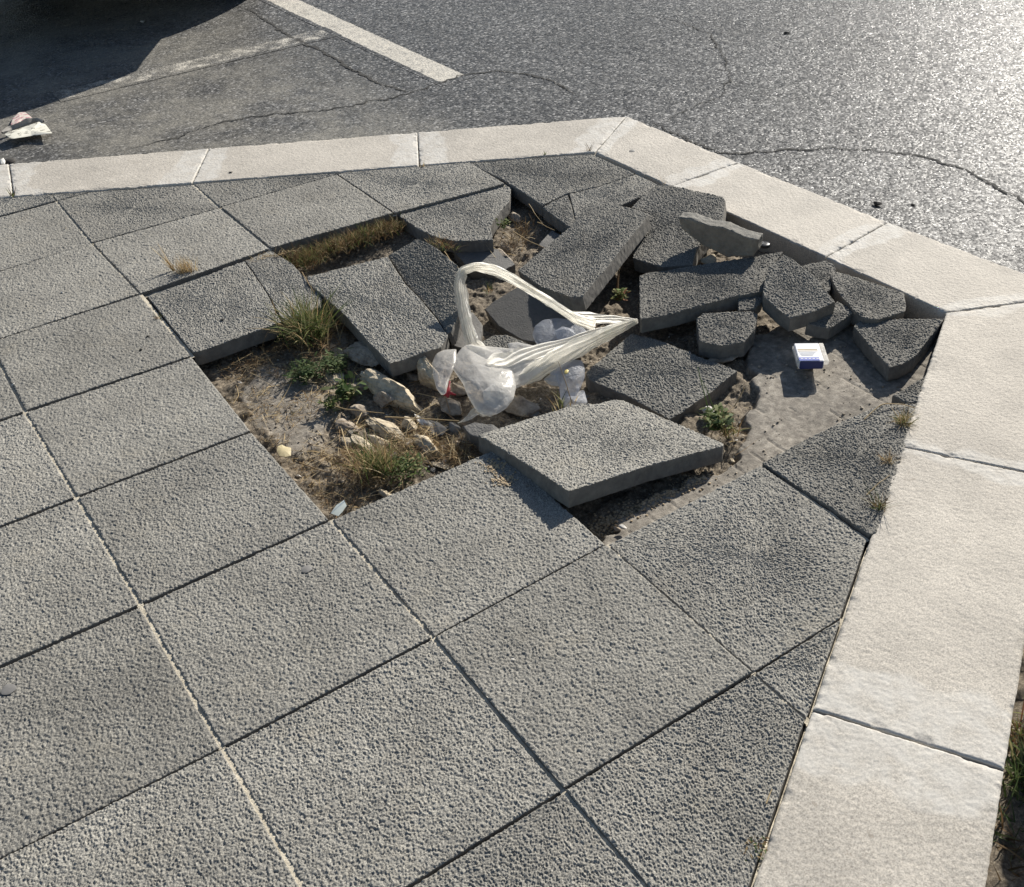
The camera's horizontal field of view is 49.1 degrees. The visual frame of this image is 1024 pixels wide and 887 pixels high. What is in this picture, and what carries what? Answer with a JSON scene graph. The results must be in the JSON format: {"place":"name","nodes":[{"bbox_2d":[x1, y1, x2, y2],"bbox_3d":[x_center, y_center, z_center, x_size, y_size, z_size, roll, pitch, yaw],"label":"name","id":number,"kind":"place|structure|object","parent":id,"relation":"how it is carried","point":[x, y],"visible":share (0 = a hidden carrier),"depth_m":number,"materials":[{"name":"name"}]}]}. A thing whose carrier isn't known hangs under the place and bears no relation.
{"place":"outdoors","nodes":[
{"label":"outdoors","id":0,"kind":"place"},
{"bbox_2d":[0,154,869,886],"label":"sand","id":1,"kind":"structure","parent":0,"point":[244,786],"depth_m":1.97,"materials":[{"name":"sand"}]},
{"bbox_2d":[139,226,802,814],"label":"road","id":2,"kind":"structure","parent":0,"point":[397,230],"depth_m":3.50,"materials":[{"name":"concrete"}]},
{"bbox_2d":[0,164,13,198],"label":"kerb stone","id":3,"kind":"object","parent":2,"relation":"on","point":[5,179],"visible":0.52,"depth_m":3.79,"materials":[{"name":"stone"}]},
{"bbox_2d":[0,195,55,216],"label":"paving slab","id":4,"kind":"structure","parent":2,"relation":"on","point":[9,206],"depth_m":3.64,"materials":[{"name":"concrete"}]},
{"bbox_2d":[0,414,73,527],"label":"paving slab","id":5,"kind":"structure","parent":2,"relation":"on","point":[32,482],"depth_m":2.44,"materials":[{"name":"concrete"}]},
{"bbox_2d":[0,202,89,270],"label":"paving slab","id":6,"kind":"structure","parent":2,"relation":"on","point":[33,234],"depth_m":3.44,"materials":[{"name":"concrete"}]},
{"bbox_2d":[0,500,137,668],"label":"paving slab","id":7,"kind":"structure","parent":2,"relation":"on","point":[61,579],"depth_m":2.16,"materials":[{"name":"concrete"}]},
{"bbox_2d":[10,149,208,197],"bbox_3d":[-1.397,-0.852,3.858,0.695,0.171,0.296,-5,36,-1],"label":"kerb stone","id":8,"kind":"object","parent":2,"relation":"on","point":[136,171],"visible":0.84,"depth_m":3.80,"materials":[{"name":"stone"}]},
{"bbox_2d":[0,608,219,859],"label":"paving slab","id":9,"kind":"structure","parent":2,"relation":"on","point":[99,717],"depth_m":1.87,"materials":[{"name":"concrete"}]},
{"bbox_2d":[58,185,217,244],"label":"paving slab","id":10,"kind":"structure","parent":2,"relation":"on","point":[96,217],"depth_m":3.56,"materials":[{"name":"concrete"}]},
{"bbox_2d":[0,750,298,886],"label":"paving slab","id":11,"kind":"structure","parent":2,"relation":"on","point":[198,824],"depth_m":1.68,"materials":[{"name":"concrete"}]},
{"bbox_2d":[195,173,335,208],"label":"paving slab","id":12,"kind":"structure","parent":2,"relation":"on","point":[221,194],"depth_m":3.65,"materials":[{"name":"concrete"}]},
{"bbox_2d":[193,133,419,184],"bbox_3d":[-0.686,-0.911,3.874,0.747,0.171,0.300,-5,36,-1],"label":"kerb stone","id":13,"kind":"object","parent":2,"relation":"on","point":[336,156],"visible":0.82,"depth_m":3.81,"materials":[{"name":"stone"}]},
{"bbox_2d":[418,117,625,165],"bbox_3d":[0.051,-0.971,3.889,0.739,0.171,0.303,-5,36,-1],"label":"kerb stone","id":14,"kind":"object","parent":2,"relation":"on","point":[518,142],"visible":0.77,"depth_m":3.83,"materials":[{"name":"stone"}]},
{"bbox_2d":[596,117,737,185],"bbox_3d":[0.454,-0.911,3.771,0.292,0.171,0.556,-24,41,-25],"label":"kerb stone","id":15,"kind":"object","parent":2,"relation":"on","point":[671,160],"visible":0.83,"depth_m":3.67,"materials":[{"name":"stone"}]},
{"bbox_2d":[674,163,886,265],"bbox_3d":[0.796,-0.638,3.371,0.307,0.171,0.626,-24,41,-25],"label":"kerb stone","id":16,"kind":"object","parent":2,"relation":"on","point":[800,226],"visible":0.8,"depth_m":3.27,"materials":[{"name":"stone"}]},
{"bbox_2d":[754,712,1002,886],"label":"kerb stone","id":17,"kind":"object","parent":2,"relation":"on","point":[861,806],"visible":1,"depth_m":1.65,"materials":[{"name":"stone"}]},
{"bbox_2d":[813,448,1023,771],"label":"kerb stone","id":18,"kind":"object","parent":2,"relation":"on","point":[928,648],"visible":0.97,"depth_m":1.96,"materials":[{"name":"stone"}]},
{"bbox_2d":[826,223,1023,318],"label":"kerb stone","id":19,"kind":"object","parent":2,"relation":"on","point":[929,278],"visible":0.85,"depth_m":2.95,"materials":[{"name":"stone"}]},
{"bbox_2d":[903,303,1023,472],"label":"kerb stone","id":20,"kind":"object","parent":2,"relation":"on","point":[970,403],"visible":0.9,"depth_m":2.50,"materials":[{"name":"stone"}]},
{"bbox_2d":[215,215,762,518],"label":"dead grass","id":21,"kind":"structure","parent":0,"point":[397,440],"depth_m":2.59,"materials":[{"name":"brown plant"}]},
{"bbox_2d":[0,0,1023,273],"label":"asphalt","id":22,"kind":"structure","parent":0,"point":[942,80],"depth_m":4.62,"materials":[{"name":"asphalt"}]},
{"bbox_2d":[1,112,51,138],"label":"folded leaflet","id":23,"kind":"object","parent":22,"relation":"on","point":[24,124],"visible":1,"depth_m":4.44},
{"bbox_2d":[50,27,340,101],"bbox_3d":[-1.405,-1.729,5.078,1.327,0.003,0.185,-24,41,-25],"label":"road marking","id":24,"kind":"object","parent":22,"relation":"on","point":[158,72],"visible":1,"depth_m":5.05,"materials":[{"name":"paint"}]},
{"bbox_2d":[261,0,475,85],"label":"road marking","id":25,"kind":"object","parent":22,"relation":"on","point":[418,63],"visible":1,"depth_m":5.16,"materials":[{"name":"paint"}]},
{"bbox_2d":[133,4,1023,203],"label":"road cracks","id":26,"kind":"object","parent":22,"relation":"on","point":[562,86],"visible":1,"depth_m":4.49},
{"bbox_2d":[198,197,937,626],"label":"ground","id":27,"kind":"structure","parent":0,"point":[804,415],"depth_m":2.67,"materials":[{"name":"soil"}]},
{"bbox_2d":[0,368,22,421],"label":"paving slab","id":28,"kind":"structure","parent":27,"relation":"on","point":[10,406],"depth_m":2.69,"materials":[{"name":"concrete"}]},
{"bbox_2d":[0,244,138,338],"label":"paving slab","id":29,"kind":"structure","parent":27,"relation":"on","point":[86,278],"depth_m":3.14,"materials":[{"name":"concrete"}]},
{"bbox_2d":[0,295,189,411],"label":"paving slab","id":30,"kind":"structure","parent":27,"relation":"on","point":[67,358],"depth_m":2.85,"materials":[{"name":"concrete"}]},
{"bbox_2d":[27,358,249,496],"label":"paving slab","id":31,"kind":"structure","parent":27,"relation":"on","point":[108,435],"depth_m":2.58,"materials":[{"name":"concrete"}]},
{"bbox_2d":[94,209,268,300],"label":"paving slab","id":32,"kind":"structure","parent":27,"relation":"on","point":[215,240],"depth_m":3.30,"materials":[{"name":"concrete"}]},
{"bbox_2d":[168,253,197,273],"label":"grass tuft","id":33,"kind":"object","parent":32,"relation":"on","point":[184,268],"visible":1,"depth_m":3.18,"materials":[{"name":"beige plant"}]},
{"bbox_2d":[79,433,328,605],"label":"paving slab","id":34,"kind":"structure","parent":27,"relation":"on","point":[164,530],"depth_m":2.31,"materials":[{"name":"concrete"}]},
{"bbox_2d":[148,262,282,364],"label":"paving slab","id":35,"kind":"structure","parent":27,"relation":"on","point":[194,313],"depth_m":2.98,"materials":[{"name":"concrete"}]},
{"bbox_2d":[245,251,322,331],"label":"broken slab","id":36,"kind":"object","parent":27,"relation":"on","point":[275,275],"depth_m":3.11,"materials":[{"name":"concrete"}]},
{"bbox_2d":[144,521,430,748],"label":"paving slab","id":37,"kind":"structure","parent":27,"relation":"on","point":[257,642],"depth_m":2.03,"materials":[{"name":"concrete"}]},
{"bbox_2d":[247,278,355,351],"bbox_3d":[-0.542,-0.343,2.895,0.320,0.149,0.275,-24,41,-25],"label":"grass tuft","id":38,"kind":"object","parent":27,"relation":"on","point":[302,323],"visible":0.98,"depth_m":2.90,"materials":[{"name":"green plant"}]},
{"bbox_2d":[280,352,322,385],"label":"weed","id":39,"kind":"object","parent":27,"relation":"on","point":[304,371],"visible":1,"depth_m":2.78,"materials":[{"name":"green plant"}]},
{"bbox_2d":[279,240,331,273],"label":"grass tuft","id":40,"kind":"object","parent":27,"relation":"on","point":[300,257],"visible":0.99,"depth_m":3.25,"materials":[{"name":"green plant"}]},
{"bbox_2d":[221,175,392,256],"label":"paving slab","id":41,"kind":"structure","parent":27,"relation":"on","point":[303,213],"depth_m":3.46,"materials":[{"name":"concrete"}]},
{"bbox_2d":[262,315,353,366],"bbox_3d":[-0.520,-0.289,2.906,0.261,0.065,0.253,0,37,5],"label":"grass tuft","id":42,"kind":"object","parent":27,"relation":"on","point":[324,341],"visible":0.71,"depth_m":2.90,"materials":[{"name":"green plant"}]},
{"bbox_2d":[317,393,344,410],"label":"weed","id":43,"kind":"object","parent":27,"relation":"on","point":[332,402],"visible":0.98,"depth_m":2.67,"materials":[{"name":"green plant"}]},
{"bbox_2d":[308,347,353,377],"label":"weed","id":44,"kind":"object","parent":27,"relation":"on","point":[335,362],"visible":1,"depth_m":2.81,"materials":[{"name":"green plant"}]},
{"bbox_2d":[320,371,367,403],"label":"weed","id":45,"kind":"object","parent":27,"relation":"on","point":[344,388],"visible":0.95,"depth_m":2.69,"materials":[{"name":"green plant"}]},
{"bbox_2d":[304,214,407,258],"bbox_3d":[-0.462,-0.634,3.355,0.384,0.050,0.173,-24,41,-25],"label":"grass tuft","id":46,"kind":"object","parent":27,"relation":"on","point":[358,238],"visible":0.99,"depth_m":3.35,"materials":[{"name":"green plant"}]},
{"bbox_2d":[342,341,378,366],"bbox_3d":[-0.366,-0.227,2.847,0.133,0.042,0.084,26,46,34],"label":"rubble stone","id":47,"kind":"object","parent":27,"relation":"on","point":[363,354],"visible":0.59,"depth_m":2.83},
{"bbox_2d":[331,423,409,484],"bbox_3d":[-0.296,0.017,2.432,0.189,0.115,0.191,-24,41,-25],"label":"grass tuft","id":48,"kind":"object","parent":27,"relation":"on","point":[377,464],"visible":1,"depth_m":2.45,"materials":[{"name":"green plant"}]},
{"bbox_2d":[321,434,431,496],"bbox_3d":[-0.296,0.028,2.480,0.263,0.050,0.223,-24,41,-25],"label":"grass tuft","id":49,"kind":"object","parent":27,"relation":"on","point":[350,465],"visible":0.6,"depth_m":2.47,"materials":[{"name":"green plant"}]},
{"bbox_2d":[307,257,449,376],"bbox_3d":[-0.356,-0.339,2.947,0.243,0.057,0.560,-17,38,-17],"label":"broken slab","id":50,"kind":"object","parent":27,"relation":"on","point":[390,321],"depth_m":2.91,"materials":[{"name":"concrete"}]},
{"bbox_2d":[373,391,394,407],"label":"rubble stone","id":51,"kind":"object","parent":27,"relation":"on","point":[384,399],"visible":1,"depth_m":2.68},
{"bbox_2d":[366,417,403,440],"bbox_3d":[-0.291,-0.035,2.613,0.132,0.028,0.050,24,45,33],"label":"rubble stone","id":52,"kind":"object","parent":27,"relation":"on","point":[388,425],"visible":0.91,"depth_m":2.60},
{"bbox_2d":[360,368,422,414],"bbox_3d":[-0.296,-0.127,2.708,0.221,0.064,0.062,30,77,37],"label":"rubble stone","id":53,"kind":"object","parent":27,"relation":"on","point":[376,381],"visible":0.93,"depth_m":2.69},
{"bbox_2d":[225,640,559,886],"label":"paving slab","id":54,"kind":"structure","parent":27,"relation":"on","point":[414,767],"depth_m":1.76,"materials":[{"name":"concrete"}]},
{"bbox_2d":[382,446,429,485],"bbox_3d":[-0.236,0.050,2.450,0.106,0.032,0.141,-11,37,-9],"label":"weed","id":55,"kind":"object","parent":27,"relation":"on","point":[405,464],"visible":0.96,"depth_m":2.45,"materials":[{"name":"green plant"}]},
{"bbox_2d":[338,162,503,222],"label":"paving slab","id":56,"kind":"structure","parent":27,"relation":"on","point":[398,191],"depth_m":3.59,"materials":[{"name":"concrete"}]},
{"bbox_2d":[413,434,441,456],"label":"rubble stone","id":57,"kind":"object","parent":27,"relation":"on","point":[426,441],"visible":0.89,"depth_m":2.54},
{"bbox_2d":[417,356,438,391],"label":"rubble stone","id":58,"kind":"object","parent":27,"relation":"on","point":[425,371],"visible":0.61,"depth_m":2.73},
{"bbox_2d":[389,239,468,344],"bbox_3d":[-0.197,-0.423,3.023,0.144,0.086,0.516,-17,38,-17],"label":"broken slab","id":59,"kind":"object","parent":27,"relation":"on","point":[426,272],"depth_m":3.02,"materials":[{"name":"concrete"}]},
{"bbox_2d":[421,420,447,435],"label":"rubble stone","id":60,"kind":"object","parent":27,"relation":"on","point":[441,427],"visible":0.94,"depth_m":2.60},
{"bbox_2d":[437,397,462,415],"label":"rubble stone","id":61,"kind":"object","parent":27,"relation":"on","point":[455,408],"visible":0.97,"depth_m":2.65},
{"bbox_2d":[421,430,478,468],"bbox_3d":[-0.111,0.001,2.495,0.188,0.043,0.156,-16,38,-16],"label":"grass tuft","id":62,"kind":"object","parent":27,"relation":"on","point":[453,450],"visible":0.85,"depth_m":2.51,"materials":[{"name":"brown plant"}]},
{"bbox_2d":[399,185,511,252],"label":"broken slab","id":63,"kind":"structure","parent":27,"relation":"on","point":[469,222],"depth_m":3.38,"materials":[{"name":"concrete"}]},
{"bbox_2d":[450,313,482,352],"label":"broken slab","id":64,"kind":"structure","parent":27,"relation":"on","point":[461,343],"depth_m":2.89,"materials":[{"name":"concrete"}]},
{"bbox_2d":[333,452,604,636],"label":"paving slab","id":65,"kind":"structure","parent":27,"relation":"on","point":[465,541],"depth_m":2.20,"materials":[{"name":"concrete"}]},
{"bbox_2d":[463,422,497,448],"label":"broken slab","id":66,"kind":"object","parent":27,"relation":"on","point":[473,431],"depth_m":2.52,"materials":[{"name":"concrete"}]},
{"bbox_2d":[454,249,515,280],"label":"broken slab","id":67,"kind":"object","parent":27,"relation":"on","point":[499,260],"depth_m":3.22,"materials":[{"name":"concrete"}]},
{"bbox_2d":[482,335,529,347],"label":"broken slab","id":68,"kind":"object","parent":27,"relation":"on","point":[501,341],"depth_m":2.83,"materials":[{"name":"concrete"}]},
{"bbox_2d":[494,213,537,255],"bbox_3d":[0.015,-0.630,3.325,0.142,0.045,0.262,6,38,14],"label":"grass tuft","id":69,"kind":"object","parent":27,"relation":"on","point":[520,228],"visible":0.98,"depth_m":3.33,"materials":[{"name":"brown plant"}]},
{"bbox_2d":[504,395,539,417],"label":"rubble stone","id":70,"kind":"object","parent":27,"relation":"on","point":[519,405],"visible":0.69,"depth_m":2.63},
{"bbox_2d":[413,794,642,886],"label":"paving slab","id":71,"kind":"structure","parent":27,"relation":"on","point":[557,841],"depth_m":1.63,"materials":[{"name":"concrete"}]},
{"bbox_2d":[432,262,638,422],"bbox_3d":[-0.012,-0.283,2.765,0.530,0.158,0.459,-24,41,-25],"label":"plastic bag","id":72,"kind":"object","parent":27,"relation":"on","point":[492,379],"visible":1,"depth_m":2.68,"materials":[{"name":"plastic"}]},
{"bbox_2d":[485,287,597,348],"bbox_3d":[0.077,-0.305,2.898,0.173,0.081,0.337,-24,41,-25],"label":"broken slab","id":73,"kind":"object","parent":27,"relation":"on","point":[517,313],"depth_m":2.92,"materials":[{"name":"concrete"}]},
{"bbox_2d":[472,155,634,216],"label":"paving slab","id":74,"kind":"structure","parent":27,"relation":"on","point":[537,184],"depth_m":3.59,"materials":[{"name":"concrete"}]},
{"bbox_2d":[532,318,585,343],"bbox_3d":[0.115,-0.280,2.808,0.126,0.031,0.133,-24,41,-25],"label":"plastic wrapper","id":75,"kind":"object","parent":27,"relation":"on","point":[549,330],"visible":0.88,"depth_m":2.81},
{"bbox_2d":[543,195,574,232],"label":"broken slab","id":76,"kind":"object","parent":27,"relation":"on","point":[558,214],"depth_m":3.37,"materials":[{"name":"concrete"}]},
{"bbox_2d":[544,360,586,406],"bbox_3d":[0.145,-0.147,2.647,0.108,0.065,0.119,-24,41,-25],"label":"plastic wrapper","id":77,"kind":"object","parent":27,"relation":"on","point":[573,371],"visible":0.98,"depth_m":2.65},
{"bbox_2d":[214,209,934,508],"bbox_3d":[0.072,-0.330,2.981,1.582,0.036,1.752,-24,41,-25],"label":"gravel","id":78,"kind":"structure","parent":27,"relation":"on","point":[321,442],"depth_m":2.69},
{"bbox_2d":[518,201,650,310],"bbox_3d":[0.197,-0.531,3.110,0.275,0.110,0.598,14,40,23],"label":"broken slab","id":79,"kind":"object","parent":27,"relation":"on","point":[577,264],"depth_m":3.06,"materials":[{"name":"concrete"}]},
{"bbox_2d":[435,546,751,788],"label":"paving slab","id":80,"kind":"structure","parent":27,"relation":"on","point":[613,654],"depth_m":1.92,"materials":[{"name":"concrete"}]},
{"bbox_2d":[474,458,717,540],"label":"sand crumbs","id":81,"kind":"object","parent":27,"relation":"on","point":[610,516],"visible":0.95,"depth_m":2.34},
{"bbox_2d":[478,400,723,507],"bbox_3d":[0.192,0.007,2.432,0.417,0.104,0.343,-24,41,-25],"label":"broken slab","id":82,"kind":"object","parent":27,"relation":"on","point":[574,455],"depth_m":2.39,"materials":[{"name":"concrete"}]},
{"bbox_2d":[570,175,656,218],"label":"broken slab","id":83,"kind":"object","parent":27,"relation":"on","point":[630,191],"depth_m":3.46,"materials":[{"name":"concrete"}]},
{"bbox_2d":[586,334,736,422],"bbox_3d":[0.345,-0.156,2.703,0.298,0.058,0.252,27,47,35],"label":"broken slab","id":84,"kind":"object","parent":27,"relation":"on","point":[657,377],"depth_m":2.67,"materials":[{"name":"concrete"}]},
{"bbox_2d":[631,185,726,273],"bbox_3d":[0.469,-0.620,3.219,0.280,0.080,0.528,4,37,11],"label":"broken slab","id":85,"kind":"object","parent":27,"relation":"on","point":[667,242],"depth_m":3.19,"materials":[{"name":"concrete"}]},
{"bbox_2d":[566,675,803,886],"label":"paving slab","id":86,"kind":"structure","parent":27,"relation":"on","point":[681,803],"depth_m":1.71,"materials":[{"name":"concrete"}]},
{"bbox_2d":[700,254,716,263],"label":"rubble stone","id":87,"kind":"object","parent":27,"relation":"on","point":[710,258],"visible":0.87,"depth_m":3.05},
{"bbox_2d":[679,212,762,256],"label":"broken slab","id":88,"kind":"object","parent":87,"relation":"on","point":[727,239],"depth_m":3.01,"materials":[{"name":"concrete"}]},
{"bbox_2d":[639,252,782,332],"bbox_3d":[0.526,-0.398,2.913,0.464,0.049,0.226,-9,37,-7],"label":"broken slab","id":89,"kind":"object","parent":27,"relation":"on","point":[673,297],"depth_m":2.88,"materials":[{"name":"concrete"}]},
{"bbox_2d":[698,402,734,431],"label":"weed","id":90,"kind":"object","parent":27,"relation":"on","point":[715,419],"visible":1,"depth_m":2.49,"materials":[{"name":"green plant"}]},
{"bbox_2d":[696,311,757,358],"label":"broken slab","id":91,"kind":"object","parent":27,"relation":"on","point":[721,335],"depth_m":2.75,"materials":[{"name":"concrete"}]},
{"bbox_2d":[711,405,749,441],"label":"grass tuft","id":92,"kind":"object","parent":27,"relation":"on","point":[725,432],"visible":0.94,"depth_m":2.49,"materials":[{"name":"green plant"}]},
{"bbox_2d":[609,466,865,675],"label":"paving slab","id":93,"kind":"structure","parent":27,"relation":"on","point":[755,570],"depth_m":2.11,"materials":[{"name":"concrete"}]},
{"bbox_2d":[737,295,761,313],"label":"broken slab","id":94,"kind":"object","parent":27,"relation":"on","point":[751,304],"depth_m":2.84,"materials":[{"name":"concrete"}]},
{"bbox_2d":[755,621,839,732],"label":"paving slab","id":95,"kind":"structure","parent":27,"relation":"on","point":[793,678],"depth_m":1.89,"materials":[{"name":"concrete"}]},
{"bbox_2d":[792,343,828,368],"bbox_3d":[0.713,-0.210,2.679,0.074,0.026,0.092,0,37,5],"label":"cigarette packet","id":96,"kind":"object","parent":27,"relation":"on","point":[810,356],"visible":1,"depth_m":2.66,"materials":[{"name":"white cardboard"}]},
{"bbox_2d":[802,261,835,293],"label":"broken slab","id":97,"kind":"object","parent":27,"relation":"on","point":[821,272],"depth_m":2.96,"materials":[{"name":"concrete"}]},
{"bbox_2d":[805,302,852,339],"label":"broken slab","id":98,"kind":"object","parent":27,"relation":"on","point":[839,319],"depth_m":2.78,"materials":[{"name":"concrete"}]},
{"bbox_2d":[762,255,834,330],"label":"broken slab","id":99,"kind":"object","parent":98,"relation":"on","point":[795,295],"depth_m":2.80,"materials":[{"name":"concrete"}]},
{"bbox_2d":[762,403,916,548],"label":"paving slab","id":100,"kind":"structure","parent":27,"relation":"on","point":[835,469],"depth_m":2.32,"materials":[{"name":"concrete"}]},
{"bbox_2d":[888,403,918,427],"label":"grass tuft","id":101,"kind":"object","parent":100,"relation":"on","point":[902,420],"visible":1,"depth_m":2.42,"materials":[{"name":"green plant"}]},
{"bbox_2d":[830,272,905,325],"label":"broken slab","id":102,"kind":"object","parent":27,"relation":"on","point":[864,301],"depth_m":2.84,"materials":[{"name":"concrete"}]},
{"bbox_2d":[852,318,943,380],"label":"broken slab","id":103,"kind":"object","parent":27,"relation":"on","point":[891,349],"depth_m":2.70,"materials":[{"name":"concrete"}]},
{"bbox_2d":[891,377,924,403],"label":"broken slab","id":104,"kind":"object","parent":27,"relation":"on","point":[909,394],"depth_m":2.52,"materials":[{"name":"concrete"}]},
{"bbox_2d":[985,648,1023,886],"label":"soil","id":105,"kind":"structure","parent":0,"point":[999,859],"depth_m":1.72,"materials":[{"name":"soil"}]},
{"bbox_2d":[988,801,1023,880],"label":"grass tuft","id":106,"kind":"object","parent":105,"relation":"on","point":[1011,869],"visible":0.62,"depth_m":1.69,"materials":[{"name":"green plant"}]},
{"bbox_2d":[1002,730,1023,806],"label":"grass tuft","id":107,"kind":"object","parent":105,"relation":"on","point":[1019,770],"visible":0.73,"depth_m":1.78,"materials":[{"name":"green plant"}]},
{"bbox_2d":[1007,696,1023,776],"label":"grass tuft","id":108,"kind":"object","parent":105,"relation":"on","point":[1020,733],"visible":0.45,"depth_m":1.85,"materials":[{"name":"green plant"}]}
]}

